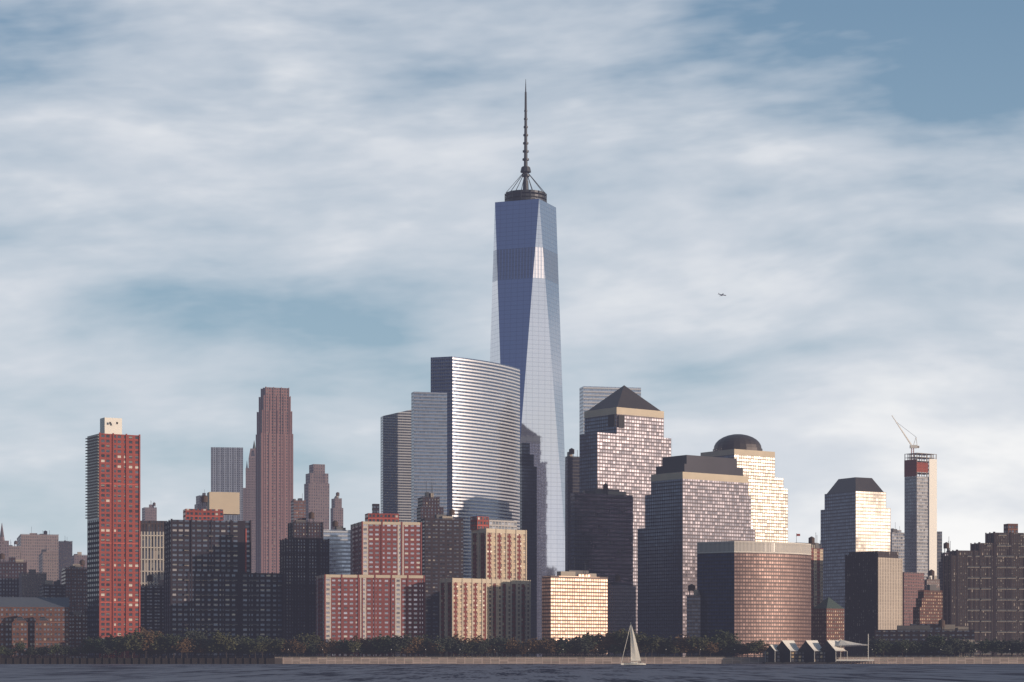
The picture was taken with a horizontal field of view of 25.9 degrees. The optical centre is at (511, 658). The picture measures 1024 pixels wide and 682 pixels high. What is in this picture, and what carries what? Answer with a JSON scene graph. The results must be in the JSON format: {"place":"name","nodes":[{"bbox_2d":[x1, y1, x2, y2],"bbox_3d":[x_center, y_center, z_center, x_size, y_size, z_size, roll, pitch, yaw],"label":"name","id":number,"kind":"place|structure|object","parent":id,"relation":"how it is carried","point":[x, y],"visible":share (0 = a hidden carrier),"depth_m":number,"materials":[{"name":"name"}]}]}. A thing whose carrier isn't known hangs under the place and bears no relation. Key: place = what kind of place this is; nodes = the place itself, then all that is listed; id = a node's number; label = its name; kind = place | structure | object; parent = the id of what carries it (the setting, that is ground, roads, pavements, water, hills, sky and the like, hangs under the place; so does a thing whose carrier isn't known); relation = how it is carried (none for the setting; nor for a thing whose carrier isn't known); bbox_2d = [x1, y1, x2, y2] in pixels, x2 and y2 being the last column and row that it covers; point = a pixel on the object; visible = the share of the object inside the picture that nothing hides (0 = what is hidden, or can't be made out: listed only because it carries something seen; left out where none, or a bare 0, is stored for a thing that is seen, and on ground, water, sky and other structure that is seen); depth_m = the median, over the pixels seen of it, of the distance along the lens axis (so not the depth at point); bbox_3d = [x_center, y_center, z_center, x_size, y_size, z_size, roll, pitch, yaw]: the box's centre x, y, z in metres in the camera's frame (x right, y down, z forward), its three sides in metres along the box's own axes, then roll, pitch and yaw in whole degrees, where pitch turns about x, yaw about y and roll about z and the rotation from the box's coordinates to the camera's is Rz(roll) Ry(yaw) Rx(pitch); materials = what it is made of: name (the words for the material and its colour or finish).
{"place":"outdoors","nodes":[
{"label":"outdoors","id":0,"kind":"place"},
{"bbox_2d":[0,664,1023,681],"bbox_3d":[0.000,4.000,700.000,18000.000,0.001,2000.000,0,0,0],"label":"hudson water","id":1,"kind":"structure","parent":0,"point":[508,673],"depth_m":578.17,"materials":[{"name":"blue liquid"}]},
{"bbox_2d":[0,658,282,663],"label":"pier","id":2,"kind":"structure","parent":1,"relation":"in","point":[141,660],"depth_m":1500.00,"materials":[{"name":"concrete"}]},
{"bbox_2d":[621,622,645,665],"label":"sailboat","id":3,"kind":"object","parent":1,"relation":"on","point":[635,655],"visible":0.97,"depth_m":1200.18,"materials":[{"name":"white fabric"}]},
{"bbox_2d":[275,655,1023,663],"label":"seawall","id":4,"kind":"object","parent":1,"relation":"on","point":[617,660],"visible":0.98,"depth_m":1550.00,"materials":[{"name":"concrete"}]},
{"bbox_2d":[0,0,1023,555],"label":"sky","id":5,"kind":"structure","parent":0,"point":[206,205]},
{"bbox_2d":[686,584,700,656],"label":"building","id":6,"kind":"structure","parent":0,"point":[694,614],"depth_m":1599.60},
{"label":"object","id":7,"kind":"structure","parent":0,"visible":0},
{"bbox_2d":[0,525,8,561],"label":"skyscraper","id":8,"kind":"structure","parent":7,"relation":"on","point":[4,546],"depth_m":2703.57,"materials":[{"name":"stone"}]},
{"bbox_2d":[0,551,26,596],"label":"building","id":9,"kind":"structure","parent":7,"relation":"on","point":[12,569],"depth_m":1904.04,"materials":[{"name":"brick"}]},
{"bbox_2d":[9,540,21,558],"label":"building","id":10,"kind":"structure","parent":7,"relation":"on","point":[14,550],"depth_m":2902.50,"materials":[{"name":"beige stone"}]},
{"bbox_2d":[19,569,46,596],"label":"building","id":11,"kind":"structure","parent":7,"relation":"on","point":[31,581],"depth_m":1852.85,"materials":[{"name":"beige stone"}]},
{"bbox_2d":[0,597,68,657],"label":"building","id":12,"kind":"structure","parent":7,"relation":"on","point":[38,622],"depth_m":1606.19,"materials":[{"name":"brown brick"}]},
{"bbox_2d":[17,527,58,571],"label":"building","id":13,"kind":"structure","parent":7,"relation":"on","point":[33,545],"depth_m":3005.46,"materials":[{"name":"beige stone"}]},
{"bbox_2d":[39,549,58,580],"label":"building","id":14,"kind":"structure","parent":7,"relation":"on","point":[48,563],"depth_m":2603.22,"materials":[{"name":"beige stone"}]},
{"bbox_2d":[40,580,65,596],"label":"building","id":15,"kind":"structure","parent":7,"relation":"on","point":[50,588],"depth_m":1752.95,"materials":[{"name":"brick"}]},
{"bbox_2d":[59,540,72,583],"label":"building","id":16,"kind":"structure","parent":7,"relation":"on","point":[65,550],"depth_m":3051.73,"materials":[{"name":"beige stone"}]},
{"bbox_2d":[61,559,86,613],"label":"building","id":17,"kind":"structure","parent":7,"relation":"on","point":[74,578],"depth_m":1852.71,"materials":[{"name":"grey brick"}]},
{"bbox_2d":[69,600,86,657],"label":"low building","id":18,"kind":"structure","parent":7,"relation":"on","point":[77,628],"depth_m":1621.99,"materials":[{"name":"grey brick"}]},
{"bbox_2d":[71,552,86,567],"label":"building","id":19,"kind":"structure","parent":7,"relation":"on","point":[77,558],"depth_m":2703.12,"materials":[{"name":"stone"}]},
{"bbox_2d":[80,637,111,657],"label":"tree","id":20,"kind":"object","parent":7,"relation":"on","point":[90,642],"visible":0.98,"depth_m":1574.37,"materials":[{"name":"green plant"}]},
{"bbox_2d":[85,417,139,657],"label":"red brick tower","id":21,"kind":"structure","parent":7,"relation":"on","point":[113,523],"depth_m":1608.60,"materials":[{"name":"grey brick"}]},
{"bbox_2d":[113,630,148,657],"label":"tree","id":22,"kind":"object","parent":7,"relation":"on","point":[133,645],"visible":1,"depth_m":1563.14,"materials":[{"name":"green plant"}]},
{"bbox_2d":[137,631,160,657],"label":"tree","id":23,"kind":"object","parent":7,"relation":"on","point":[145,647],"visible":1,"depth_m":1565.07,"materials":[{"name":"green plant"}]},
{"bbox_2d":[142,502,156,520],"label":"slim building","id":24,"kind":"structure","parent":7,"relation":"on","point":[149,513],"depth_m":3203.78,"materials":[{"name":"stone"}]},
{"bbox_2d":[140,574,163,657],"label":"dark building","id":25,"kind":"structure","parent":7,"relation":"on","point":[151,607],"depth_m":1701.86,"materials":[{"name":"brick"}]},
{"bbox_2d":[140,521,165,584],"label":"building","id":26,"kind":"structure","parent":7,"relation":"on","point":[152,548],"depth_m":1791.77,"materials":[{"name":"white concrete"}]},
{"bbox_2d":[148,631,172,657],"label":"tree","id":27,"kind":"object","parent":7,"relation":"on","point":[160,647],"visible":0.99,"depth_m":1568.52,"materials":[{"name":"green plant"}]},
{"bbox_2d":[162,634,185,657],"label":"tree","id":28,"kind":"object","parent":7,"relation":"on","point":[174,639],"visible":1,"depth_m":1564.45,"materials":[{"name":"green plant"}]},
{"bbox_2d":[170,637,190,657],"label":"tree","id":29,"kind":"object","parent":7,"relation":"on","point":[183,644],"visible":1,"depth_m":1564.92,"materials":[{"name":"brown plant"}]},
{"bbox_2d":[181,627,210,657],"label":"tree","id":30,"kind":"object","parent":7,"relation":"on","point":[197,637],"visible":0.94,"depth_m":1579.29,"materials":[{"name":"green plant"}]},
{"bbox_2d":[205,638,225,657],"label":"tree","id":31,"kind":"object","parent":7,"relation":"on","point":[214,646],"visible":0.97,"depth_m":1571.71,"materials":[{"name":"green plant"}]},
{"bbox_2d":[164,492,281,657],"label":"dark brick building","id":32,"kind":"structure","parent":7,"relation":"on","point":[212,583],"depth_m":1661.15,"materials":[{"name":"brick"}]},
{"bbox_2d":[211,630,241,657],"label":"tree","id":33,"kind":"object","parent":7,"relation":"on","point":[226,641],"visible":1,"depth_m":1565.78,"materials":[{"name":"green plant"}]},
{"bbox_2d":[211,447,242,520],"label":"skyscraper","id":34,"kind":"structure","parent":7,"relation":"on","point":[226,469],"depth_m":3053.06,"materials":[{"name":"glass"}]},
{"bbox_2d":[224,634,249,657],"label":"tree","id":35,"kind":"object","parent":7,"relation":"on","point":[237,641],"visible":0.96,"depth_m":1571.31,"materials":[{"name":"green plant"}]},
{"bbox_2d":[243,441,255,572],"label":"skyscraper","id":36,"kind":"structure","parent":7,"relation":"on","point":[249,502],"depth_m":3151.34,"materials":[{"name":"stone"}]},
{"bbox_2d":[244,640,263,657],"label":"tree","id":37,"kind":"object","parent":7,"relation":"on","point":[253,646],"visible":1,"depth_m":1563.85,"materials":[{"name":"green plant"}]},
{"bbox_2d":[256,387,292,572],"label":"skyscraper","id":38,"kind":"structure","parent":7,"relation":"on","point":[274,467],"depth_m":2907.60,"materials":[{"name":"stone"}]},
{"bbox_2d":[264,637,288,657],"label":"tree","id":39,"kind":"object","parent":7,"relation":"on","point":[277,643],"visible":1,"depth_m":1568.91,"materials":[{"name":"green plant"}]},
{"bbox_2d":[291,493,305,521],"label":"building","id":40,"kind":"structure","parent":7,"relation":"on","point":[298,508],"depth_m":2502.69,"materials":[{"name":"brown brick"}]},
{"bbox_2d":[290,640,308,656],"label":"tree","id":41,"kind":"object","parent":7,"relation":"on","point":[298,647],"visible":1,"depth_m":1569.32,"materials":[{"name":"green plant"}]},
{"bbox_2d":[280,511,328,656],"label":"dark brick building","id":42,"kind":"structure","parent":7,"relation":"on","point":[304,554],"depth_m":1663.91,"materials":[{"name":"brick"}]},
{"bbox_2d":[295,632,321,656],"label":"tree","id":43,"kind":"object","parent":7,"relation":"on","point":[308,637],"visible":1,"depth_m":1581.42,"materials":[{"name":"green plant"}]},
{"bbox_2d":[304,464,328,529],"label":"stepped tower","id":44,"kind":"structure","parent":7,"relation":"on","point":[316,491],"depth_m":2956.17,"materials":[{"name":"stone"}]},
{"bbox_2d":[330,492,342,529],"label":"slim building","id":45,"kind":"structure","parent":7,"relation":"on","point":[336,511],"depth_m":3003.39,"materials":[{"name":"stone"}]},
{"bbox_2d":[323,520,350,574],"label":"glass building","id":46,"kind":"structure","parent":7,"relation":"on","point":[338,537],"depth_m":1744.22,"materials":[{"name":"glass"}]},
{"bbox_2d":[316,504,424,656],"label":"apartment building","id":47,"kind":"structure","parent":7,"relation":"on","point":[380,589],"depth_m":1601.62,"materials":[{"name":"brick"}]},
{"bbox_2d":[381,410,410,521],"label":"skyscraper","id":48,"kind":"structure","parent":7,"relation":"on","point":[395,463],"depth_m":1903.96,"materials":[{"name":"grey glass"}]},
{"bbox_2d":[383,633,412,656],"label":"tree","id":49,"kind":"object","parent":7,"relation":"on","point":[402,642],"visible":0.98,"depth_m":1564.09,"materials":[{"name":"green plant"}]},
{"bbox_2d":[403,634,424,656],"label":"tree","id":50,"kind":"object","parent":7,"relation":"on","point":[415,642],"visible":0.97,"depth_m":1571.52,"materials":[{"name":"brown plant"}]},
{"bbox_2d":[411,392,446,521],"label":"skyscraper","id":51,"kind":"structure","parent":7,"relation":"on","point":[428,438],"depth_m":1778.02,"materials":[{"name":"grey glass"}]},
{"bbox_2d":[417,482,443,521],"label":"building","id":52,"kind":"structure","parent":7,"relation":"on","point":[428,507],"depth_m":1723.31,"materials":[{"name":"brick"}]},
{"bbox_2d":[420,509,463,656],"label":"brown building","id":53,"kind":"structure","parent":7,"relation":"on","point":[442,546],"depth_m":1693.38,"materials":[{"name":"brick"}]},
{"bbox_2d":[432,635,458,656],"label":"tree","id":54,"kind":"object","parent":7,"relation":"on","point":[446,644],"visible":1,"depth_m":1568.85,"materials":[{"name":"green plant"}]},
{"bbox_2d":[451,641,472,656],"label":"tree","id":55,"kind":"object","parent":7,"relation":"on","point":[459,648],"visible":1,"depth_m":1565.97,"materials":[{"name":"green plant"}]},
{"bbox_2d":[431,356,519,577],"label":"skyscraper","id":56,"kind":"structure","parent":7,"relation":"on","point":[483,438],"depth_m":1802.07,"materials":[{"name":"silver glass"}]},
{"bbox_2d":[471,641,490,656],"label":"tree","id":57,"kind":"object","parent":7,"relation":"on","point":[479,647],"visible":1,"depth_m":1565.17,"materials":[{"name":"green plant"}]},
{"bbox_2d":[440,516,530,656],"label":"apartment building","id":58,"kind":"structure","parent":7,"relation":"on","point":[491,596],"depth_m":1616.02,"materials":[{"name":"beige stone"}]},
{"bbox_2d":[486,634,508,654],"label":"tree","id":59,"kind":"object","parent":7,"relation":"on","point":[501,647],"visible":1,"depth_m":1571.22,"materials":[{"name":"green plant"}]},
{"bbox_2d":[504,637,525,653],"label":"tree","id":60,"kind":"object","parent":7,"relation":"on","point":[512,645],"visible":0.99,"depth_m":1569.53,"materials":[{"name":"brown plant"}]},
{"bbox_2d":[490,80,564,656],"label":"skyscraper","id":61,"kind":"structure","parent":7,"relation":"on","point":[525,329],"depth_m":2015.95,"materials":[{"name":"blue glass"}]},
{"bbox_2d":[520,443,536,656],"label":"skyscraper","id":62,"kind":"structure","parent":7,"relation":"on","point":[528,495],"depth_m":1933.04,"materials":[{"name":"black glass"}]},
{"bbox_2d":[525,637,544,656],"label":"tree","id":63,"kind":"object","parent":7,"relation":"on","point":[534,647],"visible":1,"depth_m":1568.28,"materials":[{"name":"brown plant"}]},
{"bbox_2d":[540,638,559,656],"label":"tree","id":64,"kind":"object","parent":7,"relation":"on","point":[550,647],"visible":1,"depth_m":1564.31,"materials":[{"name":"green plant"}]},
{"bbox_2d":[565,448,578,569],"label":"skyscraper","id":65,"kind":"structure","parent":7,"relation":"on","point":[571,473],"depth_m":1961.28,"materials":[{"name":"brown glass"}]},
{"bbox_2d":[541,560,607,656],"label":"apartment building","id":66,"kind":"structure","parent":7,"relation":"on","point":[574,603],"depth_m":1602.63,"materials":[{"name":"concrete"}]},
{"bbox_2d":[569,636,594,656],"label":"tree","id":67,"kind":"object","parent":7,"relation":"on","point":[579,646],"visible":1,"depth_m":1563.22,"materials":[{"name":"green plant"}]},
{"bbox_2d":[574,632,602,656],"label":"tree","id":68,"kind":"object","parent":7,"relation":"on","point":[592,637],"visible":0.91,"depth_m":1572.17,"materials":[{"name":"green plant"}]},
{"bbox_2d":[570,483,632,585],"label":"building","id":69,"kind":"structure","parent":7,"relation":"on","point":[601,532],"depth_m":1774.05,"materials":[{"name":"glass"}]},
{"bbox_2d":[597,629,621,656],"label":"tree","id":70,"kind":"object","parent":7,"relation":"on","point":[607,641],"visible":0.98,"depth_m":1577.21,"materials":[{"name":"green plant"}]},
{"bbox_2d":[579,386,640,433],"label":"skyscraper","id":71,"kind":"structure","parent":7,"relation":"on","point":[590,397],"depth_m":2454.03,"materials":[{"name":"grey glass"}]},
{"bbox_2d":[608,628,635,656],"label":"tree","id":72,"kind":"object","parent":7,"relation":"on","point":[618,634],"visible":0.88,"depth_m":1571.55,"materials":[{"name":"green plant"}]},
{"bbox_2d":[608,574,635,656],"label":"building","id":73,"kind":"structure","parent":7,"relation":"on","point":[621,606],"depth_m":1647.91,"materials":[{"name":"stone"}]},
{"bbox_2d":[579,385,670,634],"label":"pyramid building","id":74,"kind":"structure","parent":7,"relation":"on","point":[624,445],"depth_m":1885.26,"materials":[{"name":"stone"}]},
{"bbox_2d":[617,631,647,649],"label":"tree","id":75,"kind":"object","parent":7,"relation":"on","point":[628,640],"visible":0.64,"depth_m":1566.16,"materials":[{"name":"green plant"}]},
{"bbox_2d":[641,635,663,656],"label":"tree","id":76,"kind":"object","parent":7,"relation":"on","point":[655,640],"visible":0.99,"depth_m":1563.99,"materials":[{"name":"green plant"}]},
{"bbox_2d":[655,635,677,656],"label":"tree","id":77,"kind":"object","parent":7,"relation":"on","point":[664,650],"visible":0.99,"depth_m":1572.39,"materials":[{"name":"green plant"}]},
{"bbox_2d":[672,634,698,656],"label":"tree","id":78,"kind":"object","parent":7,"relation":"on","point":[695,648],"visible":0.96,"depth_m":1568.32,"materials":[{"name":"green plant"}]},
{"bbox_2d":[638,455,754,656],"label":"skyscraper","id":79,"kind":"structure","parent":7,"relation":"on","point":[691,501],"depth_m":1719.20,"materials":[{"name":"stone"}]},
{"bbox_2d":[686,635,710,656],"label":"tree","id":80,"kind":"object","parent":7,"relation":"on","point":[698,642],"visible":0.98,"depth_m":1562.94,"materials":[{"name":"green plant"}]},
{"bbox_2d":[711,630,742,656],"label":"tree","id":81,"kind":"object","parent":7,"relation":"on","point":[726,636],"visible":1,"depth_m":1578.10,"materials":[{"name":"green plant"}]},
{"bbox_2d":[701,434,787,541],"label":"skyscraper","id":82,"kind":"structure","parent":7,"relation":"on","point":[767,493],"depth_m":1971.01,"materials":[{"name":"stone"}]},
{"bbox_2d":[697,541,810,656],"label":"office building","id":83,"kind":"structure","parent":7,"relation":"on","point":[754,591],"depth_m":1599.74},
{"bbox_2d":[808,536,822,639],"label":"building","id":84,"kind":"structure","parent":7,"relation":"on","point":[816,574],"depth_m":1724.01,"materials":[{"name":"brick"}]},
{"bbox_2d":[762,634,873,663],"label":"ferry terminal","id":85,"kind":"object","parent":7,"relation":"on","point":[791,652],"visible":0.91,"depth_m":1537.84,"materials":[{"name":"fabric"}]},
{"bbox_2d":[813,597,843,656],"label":"building","id":86,"kind":"structure","parent":7,"relation":"on","point":[828,618],"depth_m":1605.93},
{"bbox_2d":[821,477,890,656],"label":"skyscraper","id":87,"kind":"structure","parent":7,"relation":"on","point":[856,515],"depth_m":2167.58,"materials":[{"name":"glass"}]},
{"bbox_2d":[845,551,901,656],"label":"building","id":88,"kind":"structure","parent":7,"relation":"on","point":[873,591],"depth_m":1691.17,"materials":[{"name":"beige concrete"}]},
{"bbox_2d":[861,636,888,656],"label":"tree","id":89,"kind":"object","parent":7,"relation":"on","point":[871,643],"visible":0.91,"depth_m":1579.47,"materials":[{"name":"green plant"}]},
{"bbox_2d":[869,640,893,656],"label":"tree","id":90,"kind":"object","parent":7,"relation":"on","point":[883,646],"visible":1,"depth_m":1574.21,"materials":[{"name":"green plant"}]},
{"bbox_2d":[891,528,903,571],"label":"building","id":91,"kind":"structure","parent":7,"relation":"on","point":[897,540],"depth_m":2503.26,"materials":[{"name":"grey glass"}]},
{"bbox_2d":[892,640,912,656],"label":"tree","id":92,"kind":"object","parent":7,"relation":"on","point":[901,645],"visible":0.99,"depth_m":1573.94,"materials":[{"name":"green plant"}]},
{"bbox_2d":[902,572,923,624],"bbox_3d":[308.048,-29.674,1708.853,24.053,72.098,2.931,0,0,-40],"label":"building","id":93,"kind":"structure","parent":7,"relation":"on","point":[912,584],"depth_m":1704.20,"materials":[{"name":"stone"}]},
{"bbox_2d":[904,453,936,578],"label":"building under construction","id":94,"kind":"structure","parent":7,"relation":"on","point":[920,524],"depth_m":2207.85,"materials":[{"name":"grey glass"}]},
{"bbox_2d":[875,618,974,656],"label":"long low building","id":95,"kind":"structure","parent":7,"relation":"on","point":[917,632],"depth_m":1596.27,"materials":[{"name":"brick"}]},
{"bbox_2d":[913,585,941,623],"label":"building","id":96,"kind":"structure","parent":7,"relation":"on","point":[927,609],"depth_m":1657.16,"materials":[{"name":"brown brick"}]},
{"bbox_2d":[924,569,939,589],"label":"building","id":97,"kind":"structure","parent":7,"relation":"on","point":[934,580],"depth_m":1802.81,"materials":[{"name":"beige stone"}]},
{"bbox_2d":[925,633,950,656],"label":"tree","id":98,"kind":"object","parent":7,"relation":"on","point":[938,639],"visible":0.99,"depth_m":1574.43,"materials":[{"name":"green plant"}]},
{"bbox_2d":[937,531,941,578],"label":"skyscraper","id":99,"kind":"structure","parent":7,"relation":"on","point":[939,543],"depth_m":2229.48,"materials":[{"name":"grey glass"}]},
{"bbox_2d":[939,542,949,591],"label":"building","id":100,"kind":"structure","parent":7,"relation":"on","point":[945,545],"depth_m":1902.77,"materials":[{"name":"brick"}]},
{"bbox_2d":[943,635,964,654],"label":"tree","id":101,"kind":"object","parent":7,"relation":"on","point":[957,646],"visible":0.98,"depth_m":1573.47,"materials":[{"name":"green plant"}]},
{"bbox_2d":[957,637,977,656],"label":"tree","id":102,"kind":"object","parent":7,"relation":"on","point":[967,645],"visible":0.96,"depth_m":1577.86,"materials":[{"name":"green plant"}]},
{"bbox_2d":[942,524,1023,656],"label":"apartment building","id":103,"kind":"structure","parent":7,"relation":"on","point":[983,590],"depth_m":1646.74,"materials":[{"name":"brick"}]},
{"bbox_2d":[999,638,1022,656],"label":"tree","id":104,"kind":"object","parent":7,"relation":"on","point":[1012,643],"visible":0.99,"depth_m":1575.89,"materials":[{"name":"green plant"}]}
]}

